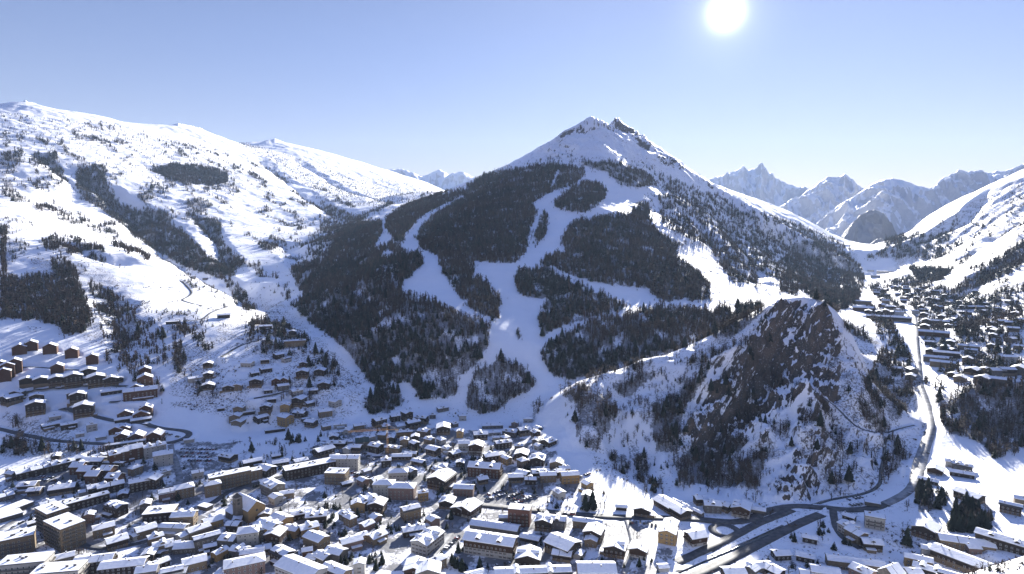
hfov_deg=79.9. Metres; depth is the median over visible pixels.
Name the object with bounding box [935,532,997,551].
house
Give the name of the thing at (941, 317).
chalet
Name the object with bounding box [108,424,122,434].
chalet
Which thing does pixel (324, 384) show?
chalet
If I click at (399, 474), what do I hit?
house
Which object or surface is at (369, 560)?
fir tree
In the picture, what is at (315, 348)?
fir tree
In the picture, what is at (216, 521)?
house
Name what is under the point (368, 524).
house
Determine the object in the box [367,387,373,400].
fir tree
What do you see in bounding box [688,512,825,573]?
road
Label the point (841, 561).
house
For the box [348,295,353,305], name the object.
fir tree
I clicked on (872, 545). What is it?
chalet
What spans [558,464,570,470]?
house
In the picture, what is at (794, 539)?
fir tree
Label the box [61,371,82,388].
chalet
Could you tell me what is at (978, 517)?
fir tree
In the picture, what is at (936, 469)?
chalet
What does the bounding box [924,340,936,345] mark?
chalet
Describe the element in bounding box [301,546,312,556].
chalet
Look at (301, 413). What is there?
chalet
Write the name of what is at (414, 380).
fir tree
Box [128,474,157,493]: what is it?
chalet
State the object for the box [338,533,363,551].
house
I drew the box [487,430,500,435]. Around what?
house
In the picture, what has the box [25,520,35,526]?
chalet
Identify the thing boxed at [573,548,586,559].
shed
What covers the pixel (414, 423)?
chalet
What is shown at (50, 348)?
chalet
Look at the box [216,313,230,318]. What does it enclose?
chalet
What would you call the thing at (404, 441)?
house
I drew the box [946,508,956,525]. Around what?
fir tree
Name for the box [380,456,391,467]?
chalet
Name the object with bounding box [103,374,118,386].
chalet
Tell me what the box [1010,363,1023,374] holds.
house
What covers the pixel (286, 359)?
house
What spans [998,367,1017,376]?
chalet
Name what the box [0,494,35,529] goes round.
road
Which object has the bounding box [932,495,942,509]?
fir tree
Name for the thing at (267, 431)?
shed
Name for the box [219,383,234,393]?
chalet
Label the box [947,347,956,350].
chalet
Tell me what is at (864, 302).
house
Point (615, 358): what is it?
fir tree
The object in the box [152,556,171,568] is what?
chalet
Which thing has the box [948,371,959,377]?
chalet
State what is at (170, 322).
house
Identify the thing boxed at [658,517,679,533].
house
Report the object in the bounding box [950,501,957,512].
fir tree
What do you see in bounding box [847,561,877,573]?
house
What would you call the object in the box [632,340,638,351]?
fir tree
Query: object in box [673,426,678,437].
fir tree
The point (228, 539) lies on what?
house
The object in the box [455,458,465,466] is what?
chalet
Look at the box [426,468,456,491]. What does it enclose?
chalet
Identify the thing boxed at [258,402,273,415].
chalet
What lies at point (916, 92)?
sky
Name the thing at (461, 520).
road
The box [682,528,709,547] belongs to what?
chalet
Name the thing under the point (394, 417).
chalet
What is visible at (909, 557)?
house
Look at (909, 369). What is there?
house
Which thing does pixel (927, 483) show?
fir tree
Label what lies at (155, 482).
chalet
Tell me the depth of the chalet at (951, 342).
978.58 m
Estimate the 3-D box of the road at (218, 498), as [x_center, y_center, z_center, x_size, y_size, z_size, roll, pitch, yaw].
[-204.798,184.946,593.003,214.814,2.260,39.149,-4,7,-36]
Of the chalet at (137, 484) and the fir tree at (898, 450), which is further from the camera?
the fir tree at (898, 450)
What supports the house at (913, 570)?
on the terrain
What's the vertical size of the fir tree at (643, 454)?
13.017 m
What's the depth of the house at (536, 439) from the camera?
658.95 m
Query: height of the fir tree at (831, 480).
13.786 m
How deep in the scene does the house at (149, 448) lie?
623.94 m
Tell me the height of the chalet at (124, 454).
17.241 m
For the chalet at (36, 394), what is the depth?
726.05 m
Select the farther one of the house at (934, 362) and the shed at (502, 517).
the house at (934, 362)
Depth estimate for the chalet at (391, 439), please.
679.60 m
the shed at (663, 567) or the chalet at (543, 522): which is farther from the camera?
the chalet at (543, 522)
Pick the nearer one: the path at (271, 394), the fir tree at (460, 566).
the fir tree at (460, 566)
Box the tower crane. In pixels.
[350,424,398,456]
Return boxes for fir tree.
[7,436,14,447]
[38,436,46,450]
[58,314,64,326]
[78,439,84,450]
[135,322,140,331]
[159,327,166,337]
[248,441,254,451]
[265,333,270,342]
[276,326,281,336]
[284,428,290,439]
[296,433,301,442]
[306,355,311,366]
[306,376,312,386]
[313,342,318,353]
[322,353,328,364]
[332,295,336,304]
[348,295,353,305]
[367,329,371,337]
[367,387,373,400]
[367,554,371,564]
[368,403,373,413]
[373,559,378,570]
[380,553,384,564]
[382,288,387,297]
[391,320,396,329]
[396,383,400,392]
[407,329,412,341]
[412,373,417,385]
[417,343,422,353]
[421,380,427,393]
[423,387,428,398]
[448,509,453,519]
[453,557,458,568]
[455,541,460,553]
[458,559,461,571]
[461,560,465,572]
[476,556,482,568]
[478,347,482,358]
[479,317,485,328]
[482,403,486,412]
[525,372,531,383]
[540,326,544,335]
[548,337,554,348]
[571,368,575,378]
[571,410,578,421]
[580,493,589,511]
[588,490,597,510]
[604,404,608,416]
[613,351,617,360]
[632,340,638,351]
[636,557,641,567]
[641,447,646,458]
[646,345,650,354]
[660,403,665,416]
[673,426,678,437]
[677,399,684,413]
[682,337,688,346]
[691,446,700,461]
[700,460,705,471]
[708,379,713,390]
[711,321,717,332]
[723,374,727,384]
[789,436,794,446]
[791,532,796,542]
[813,438,820,449]
[817,411,824,426]
[827,471,835,483]
[844,465,854,481]
[846,441,853,453]
[867,375,872,387]
[873,368,879,379]
[882,416,886,426]
[894,342,900,353]
[894,434,901,446]
[894,443,900,454]
[900,345,907,356]
[900,527,912,546]
[914,492,919,503]
[916,478,925,494]
[917,485,921,497]
[922,491,928,504]
[924,477,932,491]
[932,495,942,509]
[935,486,944,500]
[936,387,941,397]
[942,340,947,350]
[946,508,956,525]
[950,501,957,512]
[952,418,959,430]
[954,515,962,530]
[955,516,965,532]
[960,491,970,507]
[965,520,973,533]
[966,509,975,529]
[969,496,976,509]
[975,416,979,429]
[975,511,980,524]
[975,517,979,526]
[976,499,981,508]
[977,421,983,431]
[979,382,988,394]
[979,511,983,524]
[983,517,989,529]
[992,341,1000,352]
[1005,344,1010,354]
[1018,434,1023,446]
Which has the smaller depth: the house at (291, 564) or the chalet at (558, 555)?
the house at (291, 564)
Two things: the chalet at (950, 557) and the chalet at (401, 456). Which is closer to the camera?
the chalet at (950, 557)
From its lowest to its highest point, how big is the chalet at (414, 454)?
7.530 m
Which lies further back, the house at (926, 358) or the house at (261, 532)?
the house at (926, 358)
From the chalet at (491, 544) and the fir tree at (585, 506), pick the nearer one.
the chalet at (491, 544)
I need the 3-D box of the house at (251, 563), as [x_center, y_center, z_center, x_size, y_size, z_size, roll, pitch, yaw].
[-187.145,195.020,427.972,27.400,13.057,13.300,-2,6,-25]
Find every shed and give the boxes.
[95,435,106,440]
[114,416,132,422]
[130,416,151,423]
[183,437,194,442]
[197,502,213,510]
[217,406,224,410]
[241,410,255,415]
[264,427,285,433]
[271,453,280,458]
[340,480,352,487]
[361,467,371,474]
[498,514,507,521]
[519,532,541,543]
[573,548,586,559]
[615,503,627,510]
[656,563,669,571]
[751,505,765,514]
[864,499,881,506]
[937,567,961,573]
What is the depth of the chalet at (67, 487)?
554.39 m
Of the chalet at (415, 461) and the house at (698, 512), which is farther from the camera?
the chalet at (415, 461)
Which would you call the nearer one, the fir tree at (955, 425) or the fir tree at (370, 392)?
the fir tree at (955, 425)
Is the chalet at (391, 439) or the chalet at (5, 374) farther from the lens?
the chalet at (5, 374)
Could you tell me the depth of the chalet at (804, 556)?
446.33 m
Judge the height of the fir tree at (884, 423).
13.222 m
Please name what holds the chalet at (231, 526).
on the terrain
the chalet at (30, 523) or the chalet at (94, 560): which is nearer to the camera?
the chalet at (94, 560)
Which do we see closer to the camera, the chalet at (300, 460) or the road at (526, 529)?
the road at (526, 529)
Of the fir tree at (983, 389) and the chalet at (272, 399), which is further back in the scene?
the chalet at (272, 399)
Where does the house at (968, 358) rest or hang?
on the terrain
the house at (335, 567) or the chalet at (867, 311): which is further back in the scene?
the chalet at (867, 311)
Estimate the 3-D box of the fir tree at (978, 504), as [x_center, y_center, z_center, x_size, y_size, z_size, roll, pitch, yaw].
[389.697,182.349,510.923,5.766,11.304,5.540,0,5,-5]
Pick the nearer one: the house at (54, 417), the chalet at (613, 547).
the chalet at (613, 547)
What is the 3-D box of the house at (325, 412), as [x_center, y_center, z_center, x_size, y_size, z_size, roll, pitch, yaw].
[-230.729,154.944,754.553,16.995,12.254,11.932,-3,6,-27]
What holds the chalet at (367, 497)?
on the terrain
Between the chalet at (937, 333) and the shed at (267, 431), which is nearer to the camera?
the shed at (267, 431)
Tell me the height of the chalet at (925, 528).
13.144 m
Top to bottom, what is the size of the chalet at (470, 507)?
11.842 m
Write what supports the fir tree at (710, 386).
on the terrain
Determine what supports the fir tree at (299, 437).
on the terrain
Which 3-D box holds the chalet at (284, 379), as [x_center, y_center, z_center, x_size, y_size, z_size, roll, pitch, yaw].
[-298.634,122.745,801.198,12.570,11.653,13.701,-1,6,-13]
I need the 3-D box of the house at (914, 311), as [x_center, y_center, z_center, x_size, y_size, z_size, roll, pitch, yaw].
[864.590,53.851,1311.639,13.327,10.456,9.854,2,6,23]
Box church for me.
[224,492,265,523]
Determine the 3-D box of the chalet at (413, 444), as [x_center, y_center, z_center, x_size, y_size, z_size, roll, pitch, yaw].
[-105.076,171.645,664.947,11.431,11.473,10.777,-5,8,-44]
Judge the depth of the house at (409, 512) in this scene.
509.07 m
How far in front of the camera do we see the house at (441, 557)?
434.50 m
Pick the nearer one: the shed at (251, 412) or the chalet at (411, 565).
the chalet at (411, 565)
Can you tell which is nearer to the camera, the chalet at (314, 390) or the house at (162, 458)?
the house at (162, 458)
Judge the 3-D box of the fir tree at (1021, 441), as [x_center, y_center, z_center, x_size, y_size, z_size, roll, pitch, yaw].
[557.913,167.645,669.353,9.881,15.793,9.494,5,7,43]
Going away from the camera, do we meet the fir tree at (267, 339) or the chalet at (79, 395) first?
the chalet at (79, 395)
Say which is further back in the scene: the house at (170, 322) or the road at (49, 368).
the house at (170, 322)
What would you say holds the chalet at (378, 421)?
on the terrain
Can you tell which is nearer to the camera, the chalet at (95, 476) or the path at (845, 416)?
the chalet at (95, 476)
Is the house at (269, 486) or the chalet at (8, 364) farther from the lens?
the chalet at (8, 364)
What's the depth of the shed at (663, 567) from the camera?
430.41 m
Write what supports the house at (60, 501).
on the terrain
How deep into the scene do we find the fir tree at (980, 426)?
676.94 m
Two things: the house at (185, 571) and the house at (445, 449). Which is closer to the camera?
the house at (185, 571)
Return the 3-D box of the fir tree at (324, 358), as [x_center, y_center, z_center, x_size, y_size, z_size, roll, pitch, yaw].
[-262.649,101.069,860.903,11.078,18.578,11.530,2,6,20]
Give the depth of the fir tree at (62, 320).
913.12 m
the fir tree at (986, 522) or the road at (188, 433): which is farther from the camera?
the road at (188, 433)
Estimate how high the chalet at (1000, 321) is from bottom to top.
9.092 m
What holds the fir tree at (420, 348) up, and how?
on the terrain
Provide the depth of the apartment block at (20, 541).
453.63 m
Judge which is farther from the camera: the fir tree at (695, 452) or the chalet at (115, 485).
the fir tree at (695, 452)
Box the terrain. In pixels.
[0,100,1023,573]
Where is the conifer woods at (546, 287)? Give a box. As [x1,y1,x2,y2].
[0,115,1023,395]
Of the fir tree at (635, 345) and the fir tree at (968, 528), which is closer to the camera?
the fir tree at (968, 528)
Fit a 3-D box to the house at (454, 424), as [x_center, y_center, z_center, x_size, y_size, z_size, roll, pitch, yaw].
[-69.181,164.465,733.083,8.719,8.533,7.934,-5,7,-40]
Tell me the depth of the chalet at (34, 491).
552.09 m
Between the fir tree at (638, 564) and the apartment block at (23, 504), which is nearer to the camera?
the fir tree at (638, 564)
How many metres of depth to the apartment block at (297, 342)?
892.91 m
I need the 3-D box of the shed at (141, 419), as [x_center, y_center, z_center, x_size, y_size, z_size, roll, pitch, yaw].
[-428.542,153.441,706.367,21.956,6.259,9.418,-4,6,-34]
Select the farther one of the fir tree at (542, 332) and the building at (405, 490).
the fir tree at (542, 332)
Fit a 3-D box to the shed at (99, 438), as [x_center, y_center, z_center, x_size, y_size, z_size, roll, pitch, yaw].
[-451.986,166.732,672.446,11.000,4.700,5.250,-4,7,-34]
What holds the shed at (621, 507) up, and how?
on the terrain
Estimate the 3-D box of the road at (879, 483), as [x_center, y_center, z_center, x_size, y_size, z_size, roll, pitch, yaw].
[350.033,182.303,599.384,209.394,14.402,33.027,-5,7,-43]
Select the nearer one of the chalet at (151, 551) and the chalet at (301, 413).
the chalet at (151, 551)
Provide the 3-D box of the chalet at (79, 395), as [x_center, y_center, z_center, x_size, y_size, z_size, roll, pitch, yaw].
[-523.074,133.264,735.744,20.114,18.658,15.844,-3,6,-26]
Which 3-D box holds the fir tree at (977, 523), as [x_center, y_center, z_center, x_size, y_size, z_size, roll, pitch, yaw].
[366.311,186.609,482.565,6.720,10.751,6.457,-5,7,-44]
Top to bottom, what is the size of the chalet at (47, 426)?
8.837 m
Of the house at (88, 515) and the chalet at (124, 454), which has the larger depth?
the chalet at (124, 454)
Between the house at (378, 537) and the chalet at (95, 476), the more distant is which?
the chalet at (95, 476)
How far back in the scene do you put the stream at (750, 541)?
466.51 m
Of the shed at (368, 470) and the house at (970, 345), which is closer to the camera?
the shed at (368, 470)
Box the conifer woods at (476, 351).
[0,293,1023,571]
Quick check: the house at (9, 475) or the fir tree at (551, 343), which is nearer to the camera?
the house at (9, 475)
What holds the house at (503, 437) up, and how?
on the terrain
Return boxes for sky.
[0,0,1023,188]
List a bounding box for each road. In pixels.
[0,407,191,444]
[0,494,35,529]
[23,367,78,370]
[26,385,127,391]
[33,514,146,549]
[167,444,182,484]
[193,456,390,509]
[430,466,513,555]
[482,502,889,524]
[518,515,535,534]
[673,508,795,564]
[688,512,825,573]
[708,523,741,537]
[813,438,887,503]
[829,509,861,548]
[881,289,934,505]
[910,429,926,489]
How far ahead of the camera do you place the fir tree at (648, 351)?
902.89 m
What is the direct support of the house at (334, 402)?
on the terrain
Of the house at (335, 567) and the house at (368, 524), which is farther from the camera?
the house at (368, 524)
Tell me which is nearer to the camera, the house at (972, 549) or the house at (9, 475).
the house at (972, 549)
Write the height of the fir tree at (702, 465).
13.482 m
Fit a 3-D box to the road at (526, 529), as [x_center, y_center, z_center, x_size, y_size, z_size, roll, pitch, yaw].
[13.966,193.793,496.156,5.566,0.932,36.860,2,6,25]
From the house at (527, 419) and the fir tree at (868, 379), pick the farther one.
the house at (527, 419)
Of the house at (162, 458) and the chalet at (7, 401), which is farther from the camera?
the chalet at (7, 401)
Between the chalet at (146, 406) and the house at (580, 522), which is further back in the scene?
the chalet at (146, 406)
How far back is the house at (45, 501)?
529.11 m
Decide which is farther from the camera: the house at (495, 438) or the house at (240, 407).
the house at (240, 407)
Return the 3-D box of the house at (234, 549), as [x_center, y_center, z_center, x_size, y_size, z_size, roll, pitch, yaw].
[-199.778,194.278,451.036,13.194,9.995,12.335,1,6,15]
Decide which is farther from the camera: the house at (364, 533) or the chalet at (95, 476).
the chalet at (95, 476)
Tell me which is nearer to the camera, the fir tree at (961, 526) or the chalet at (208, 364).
the fir tree at (961, 526)
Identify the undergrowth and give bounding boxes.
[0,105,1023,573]
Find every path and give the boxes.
[180,281,225,320]
[220,341,254,356]
[254,390,288,398]
[550,528,579,564]
[621,520,634,573]
[801,379,876,432]
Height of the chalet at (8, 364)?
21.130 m
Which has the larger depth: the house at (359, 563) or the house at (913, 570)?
the house at (359, 563)
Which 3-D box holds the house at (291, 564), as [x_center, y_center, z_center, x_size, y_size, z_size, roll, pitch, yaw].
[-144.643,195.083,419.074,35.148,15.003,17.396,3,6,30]
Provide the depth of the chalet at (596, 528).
468.64 m
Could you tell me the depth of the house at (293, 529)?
477.47 m
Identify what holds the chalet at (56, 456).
on the terrain
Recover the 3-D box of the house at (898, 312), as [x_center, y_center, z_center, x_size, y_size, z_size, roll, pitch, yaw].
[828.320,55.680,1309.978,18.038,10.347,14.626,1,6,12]
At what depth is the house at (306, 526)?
478.84 m
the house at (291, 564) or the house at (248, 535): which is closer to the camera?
the house at (291, 564)
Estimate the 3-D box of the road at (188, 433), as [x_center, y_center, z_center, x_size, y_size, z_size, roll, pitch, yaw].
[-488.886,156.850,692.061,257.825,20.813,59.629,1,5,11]
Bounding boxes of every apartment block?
[0,499,33,513]
[0,508,23,522]
[0,526,36,558]
[0,551,56,573]
[30,559,89,573]
[34,500,68,532]
[42,512,86,552]
[141,503,178,522]
[207,466,251,489]
[251,466,262,480]
[282,457,336,480]
[283,338,305,347]
[324,467,350,484]
[508,503,531,526]
[864,510,885,531]
[876,271,894,273]
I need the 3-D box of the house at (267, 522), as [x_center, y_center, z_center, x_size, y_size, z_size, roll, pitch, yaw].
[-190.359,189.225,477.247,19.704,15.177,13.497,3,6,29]
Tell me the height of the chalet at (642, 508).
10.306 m
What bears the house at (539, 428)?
on the terrain
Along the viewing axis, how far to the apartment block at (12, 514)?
510.64 m
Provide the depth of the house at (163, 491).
542.36 m
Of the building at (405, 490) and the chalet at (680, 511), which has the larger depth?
the building at (405, 490)
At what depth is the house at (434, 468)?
596.46 m
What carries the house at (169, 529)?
on the terrain
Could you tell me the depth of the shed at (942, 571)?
368.01 m
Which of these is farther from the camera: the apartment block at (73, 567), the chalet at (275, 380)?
the chalet at (275, 380)
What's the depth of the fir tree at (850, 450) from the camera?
620.20 m
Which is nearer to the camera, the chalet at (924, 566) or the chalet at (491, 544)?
the chalet at (924, 566)
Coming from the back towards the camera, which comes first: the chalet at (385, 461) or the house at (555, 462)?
the chalet at (385, 461)
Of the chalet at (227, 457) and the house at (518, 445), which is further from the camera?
the house at (518, 445)
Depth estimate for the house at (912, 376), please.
857.41 m
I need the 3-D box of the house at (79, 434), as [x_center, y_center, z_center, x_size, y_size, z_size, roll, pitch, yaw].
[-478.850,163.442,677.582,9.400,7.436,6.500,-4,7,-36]
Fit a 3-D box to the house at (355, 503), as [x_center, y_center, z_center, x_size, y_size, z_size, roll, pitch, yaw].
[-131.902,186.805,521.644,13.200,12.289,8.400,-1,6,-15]
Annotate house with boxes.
[0,490,14,501]
[2,487,18,493]
[4,469,15,481]
[38,498,55,505]
[48,414,61,421]
[55,550,75,561]
[58,497,73,503]
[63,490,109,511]
[70,453,86,460]
[75,431,84,437]
[78,488,94,496]
[81,510,99,523]
[86,421,97,432]
[90,452,106,456]
[91,520,115,538]
[126,463,143,476]
[129,532,139,541]
[133,522,157,539]
[134,561,159,573]
[139,498,154,513]
[142,440,166,459]
[146,531,164,545]
[152,448,173,466]
[152,537,173,554]
[154,467,171,476]
[157,487,175,502]
[157,522,189,536]
[158,566,188,573]
[159,487,174,502]
[160,564,183,573]
[164,540,181,552]
[165,321,178,324]
[169,507,198,525]
[172,540,198,554]
[173,482,194,498]
[174,528,188,540]
[181,553,207,572]
[184,521,211,540]
[187,375,202,382]
[191,468,204,479]
[192,529,220,553]
[201,514,223,529]
[203,479,221,497]
[210,545,229,561]
[213,567,224,573]
[216,532,236,547]
[223,552,265,573]
[228,412,242,423]
[228,542,250,557]
[230,417,246,427]
[230,515,242,520]
[232,382,243,390]
[233,403,245,412]
[235,524,259,547]
[239,546,264,556]
[240,360,254,366]
[252,516,283,540]
[256,521,264,542]
[258,508,271,517]
[260,478,285,495]
[267,492,285,505]
[270,511,293,525]
[273,554,328,573]
[276,383,288,391]
[276,413,293,426]
[279,401,291,412]
[279,489,294,498]
[280,356,291,362]
[284,522,298,538]
[289,387,303,396]
[298,520,319,538]
[302,530,329,550]
[311,548,330,563]
[318,407,332,418]
[320,423,331,430]
[322,560,352,573]
[324,544,348,562]
[327,398,343,407]
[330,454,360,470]
[333,421,346,429]
[338,508,354,520]
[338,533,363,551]
[341,426,352,434]
[342,445,351,453]
[342,513,357,527]
[349,498,364,513]
[352,422,364,429]
[353,556,366,573]
[355,437,369,448]
[355,530,367,540]
[356,476,368,487]
[358,519,375,530]
[364,433,375,442]
[365,528,388,545]
[368,475,383,488]
[368,512,382,522]
[372,478,395,497]
[377,431,385,439]
[381,422,390,430]
[384,444,401,453]
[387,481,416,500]
[388,467,408,480]
[395,423,405,429]
[396,428,412,437]
[399,436,408,447]
[399,503,421,521]
[406,466,417,477]
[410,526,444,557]
[415,558,445,573]
[416,427,430,437]
[417,488,428,501]
[423,435,434,444]
[425,514,440,527]
[429,412,435,418]
[431,465,441,473]
[431,553,447,569]
[435,436,446,444]
[436,405,448,412]
[438,462,447,467]
[441,444,452,454]
[450,421,458,427]
[453,484,474,496]
[456,428,463,437]
[458,413,466,420]
[458,439,469,454]
[463,568,486,573]
[469,518,520,535]
[482,422,503,428]
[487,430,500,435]
[492,435,499,440]
[493,562,572,573]
[498,451,505,460]
[499,434,509,439]
[500,454,511,465]
[502,427,517,437]
[508,419,518,427]
[514,443,522,449]
[516,456,528,468]
[523,417,532,422]
[532,425,542,430]
[532,436,542,445]
[533,442,543,450]
[537,511,567,530]
[539,470,556,482]
[549,456,564,469]
[552,487,566,499]
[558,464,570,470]
[559,470,579,483]
[572,516,602,528]
[575,561,617,573]
[578,479,593,492]
[581,489,591,501]
[583,533,598,547]
[657,523,678,545]
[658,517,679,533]
[671,498,704,516]
[702,497,722,513]
[743,561,761,573]
[752,560,772,573]
[798,568,817,573]
[809,563,841,573]
[824,552,885,573]
[836,519,860,533]
[843,524,869,544]
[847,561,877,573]
[855,300,871,304]
[870,275,880,277]
[877,562,906,573]
[881,299,889,303]
[894,311,903,314]
[901,566,924,573]
[903,551,933,566]
[905,366,918,373]
[905,373,916,380]
[911,310,918,313]
[920,543,931,556]
[923,354,948,361]
[930,359,955,368]
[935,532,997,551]
[944,457,961,466]
[951,461,972,471]
[953,374,969,382]
[957,343,980,349]
[962,356,975,362]
[964,347,977,353]
[965,542,982,554]
[973,373,990,383]
[985,367,1003,376]
[988,375,1006,385]
[997,354,1018,362]
[1005,336,1017,342]
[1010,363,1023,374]
[1013,344,1023,349]
[1013,494,1023,506]
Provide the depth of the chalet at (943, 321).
1197.30 m
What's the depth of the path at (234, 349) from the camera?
871.73 m
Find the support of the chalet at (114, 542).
on the terrain
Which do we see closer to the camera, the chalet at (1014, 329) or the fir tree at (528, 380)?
the fir tree at (528, 380)
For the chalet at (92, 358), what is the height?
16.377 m
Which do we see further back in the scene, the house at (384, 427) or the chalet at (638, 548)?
the house at (384, 427)
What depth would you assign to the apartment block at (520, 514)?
494.58 m
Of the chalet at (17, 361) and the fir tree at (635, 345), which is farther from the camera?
the fir tree at (635, 345)
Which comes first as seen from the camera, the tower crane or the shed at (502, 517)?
the shed at (502, 517)
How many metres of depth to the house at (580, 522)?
488.81 m
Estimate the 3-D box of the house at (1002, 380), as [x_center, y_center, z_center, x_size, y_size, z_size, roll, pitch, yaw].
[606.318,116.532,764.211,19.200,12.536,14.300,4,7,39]
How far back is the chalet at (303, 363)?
838.98 m
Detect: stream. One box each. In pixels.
[676,525,783,572]
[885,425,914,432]
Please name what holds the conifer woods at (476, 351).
on the terrain
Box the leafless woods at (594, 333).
[0,291,1023,573]
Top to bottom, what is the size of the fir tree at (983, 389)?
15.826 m
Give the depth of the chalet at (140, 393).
744.19 m
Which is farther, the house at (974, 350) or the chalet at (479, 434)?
the house at (974, 350)
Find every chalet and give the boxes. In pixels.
[0,360,15,377]
[0,367,11,382]
[0,393,23,407]
[8,357,22,373]
[9,388,26,398]
[11,343,26,355]
[13,467,31,480]
[15,480,40,494]
[18,375,34,388]
[24,339,38,350]
[24,398,45,417]
[25,486,44,496]
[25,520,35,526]
[28,391,44,400]
[29,461,51,476]
[32,374,48,388]
[40,420,63,431]
[42,342,58,354]
[47,374,63,387]
[47,480,77,496]
[50,362,64,373]
[50,452,61,460]
[50,457,75,473]
[59,420,77,430]
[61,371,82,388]
[64,346,79,358]
[66,389,87,407]
[68,459,89,474]
[72,400,97,419]
[73,552,117,573]
[76,464,97,478]
[79,366,96,375]
[79,456,107,465]
[83,468,104,483]
[85,352,98,364]
[86,372,105,388]
[86,482,101,494]
[96,478,124,493]
[96,555,149,573]
[99,465,117,475]
[100,387,124,395]
[101,500,129,518]
[102,460,125,466]
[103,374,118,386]
[104,470,126,481]
[104,532,129,551]
[105,435,166,449]
[106,449,120,464]
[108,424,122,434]
[113,429,131,442]
[116,374,123,382]
[116,407,134,417]
[116,446,128,462]
[117,488,130,498]
[119,422,131,430]
[122,385,157,401]
[123,444,134,462]
[125,429,146,440]
[128,383,143,387]
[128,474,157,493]
[131,442,143,459]
[132,409,149,417]
[136,372,152,385]
[138,365,153,375]
[138,402,153,416]
[139,546,161,560]
[144,472,163,489]
[145,428,165,443]
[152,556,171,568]
[201,381,215,390]
[202,360,213,368]
[202,370,215,379]
[203,541,216,555]
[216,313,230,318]
[217,451,238,462]
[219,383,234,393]
[224,520,242,532]
[242,457,262,467]
[247,376,263,388]
[249,370,259,376]
[253,413,269,424]
[254,542,271,555]
[258,366,272,373]
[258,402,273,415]
[258,463,277,477]
[259,324,271,329]
[260,358,269,363]
[263,388,272,393]
[263,525,288,546]
[266,396,276,402]
[268,544,295,565]
[271,375,280,385]
[271,458,289,465]
[272,352,284,359]
[280,375,288,383]
[288,329,296,337]
[290,394,307,408]
[290,508,310,520]
[292,408,308,418]
[293,457,308,462]
[294,367,309,379]
[297,360,307,367]
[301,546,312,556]
[303,417,318,427]
[304,400,315,407]
[304,507,327,522]
[304,552,316,561]
[308,387,317,394]
[311,444,335,458]
[313,367,326,375]
[317,379,330,390]
[326,439,347,448]
[328,432,339,439]
[348,444,363,452]
[354,492,377,510]
[367,441,384,453]
[367,496,387,513]
[371,415,387,428]
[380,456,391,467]
[387,434,396,443]
[389,413,400,421]
[391,452,412,459]
[400,408,412,420]
[401,522,425,538]
[402,555,426,573]
[404,418,421,429]
[404,450,417,456]
[409,440,420,450]
[410,458,426,465]
[411,433,419,440]
[413,414,428,424]
[424,445,441,456]
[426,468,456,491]
[436,421,450,434]
[438,494,456,509]
[448,449,461,459]
[450,501,462,516]
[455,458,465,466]
[455,497,483,518]
[462,529,518,560]
[467,459,502,478]
[468,439,484,455]
[473,429,488,439]
[476,474,488,484]
[482,451,499,461]
[493,439,512,449]
[507,472,523,482]
[513,448,529,460]
[514,469,530,480]
[514,544,541,565]
[516,426,531,436]
[524,474,536,484]
[528,452,545,465]
[530,429,540,437]
[531,468,549,479]
[533,513,552,532]
[540,436,557,447]
[543,532,581,557]
[551,548,572,562]
[552,468,565,478]
[582,521,605,544]
[599,536,627,559]
[628,539,649,559]
[632,500,653,518]
[652,494,679,514]
[669,503,692,519]
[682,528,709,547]
[692,494,709,505]
[714,498,731,512]
[719,565,747,573]
[730,498,752,518]
[764,561,786,573]
[769,548,792,560]
[795,549,815,562]
[801,532,818,544]
[841,511,857,520]
[852,306,873,312]
[860,536,884,553]
[864,309,872,313]
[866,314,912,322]
[885,305,893,309]
[909,518,942,540]
[912,560,940,573]
[917,475,939,485]
[918,323,929,329]
[918,329,950,337]
[920,312,928,317]
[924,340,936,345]
[925,347,936,354]
[926,463,945,475]
[929,542,993,572]
[930,319,949,323]
[933,349,960,358]
[936,314,945,319]
[946,339,955,345]
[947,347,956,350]
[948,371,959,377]
[948,468,975,478]
[952,486,986,503]
[963,366,980,375]
[973,527,1023,555]
[989,333,998,337]
[990,328,1000,332]
[997,319,1007,323]
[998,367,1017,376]
[998,499,1023,516]
[1003,320,1013,325]
[1006,326,1020,331]
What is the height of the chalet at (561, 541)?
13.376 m
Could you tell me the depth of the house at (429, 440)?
676.35 m
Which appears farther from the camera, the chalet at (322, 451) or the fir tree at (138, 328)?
the fir tree at (138, 328)
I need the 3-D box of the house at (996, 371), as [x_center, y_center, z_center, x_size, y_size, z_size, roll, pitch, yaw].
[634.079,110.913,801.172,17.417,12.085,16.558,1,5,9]
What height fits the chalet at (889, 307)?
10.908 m
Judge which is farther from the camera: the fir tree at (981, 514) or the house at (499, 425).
the house at (499, 425)
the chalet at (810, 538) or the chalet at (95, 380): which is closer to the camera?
the chalet at (810, 538)
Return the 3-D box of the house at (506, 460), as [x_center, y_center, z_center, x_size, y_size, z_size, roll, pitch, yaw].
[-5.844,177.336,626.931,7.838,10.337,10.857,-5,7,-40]
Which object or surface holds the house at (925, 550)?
on the terrain
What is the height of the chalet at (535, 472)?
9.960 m
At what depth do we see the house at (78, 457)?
614.63 m
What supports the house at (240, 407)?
on the terrain
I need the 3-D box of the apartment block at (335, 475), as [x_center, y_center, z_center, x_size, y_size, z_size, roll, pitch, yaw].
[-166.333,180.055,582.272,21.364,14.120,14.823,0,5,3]
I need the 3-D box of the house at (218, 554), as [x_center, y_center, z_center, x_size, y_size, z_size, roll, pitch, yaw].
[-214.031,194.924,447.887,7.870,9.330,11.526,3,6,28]
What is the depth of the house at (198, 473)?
589.00 m
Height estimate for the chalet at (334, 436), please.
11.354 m

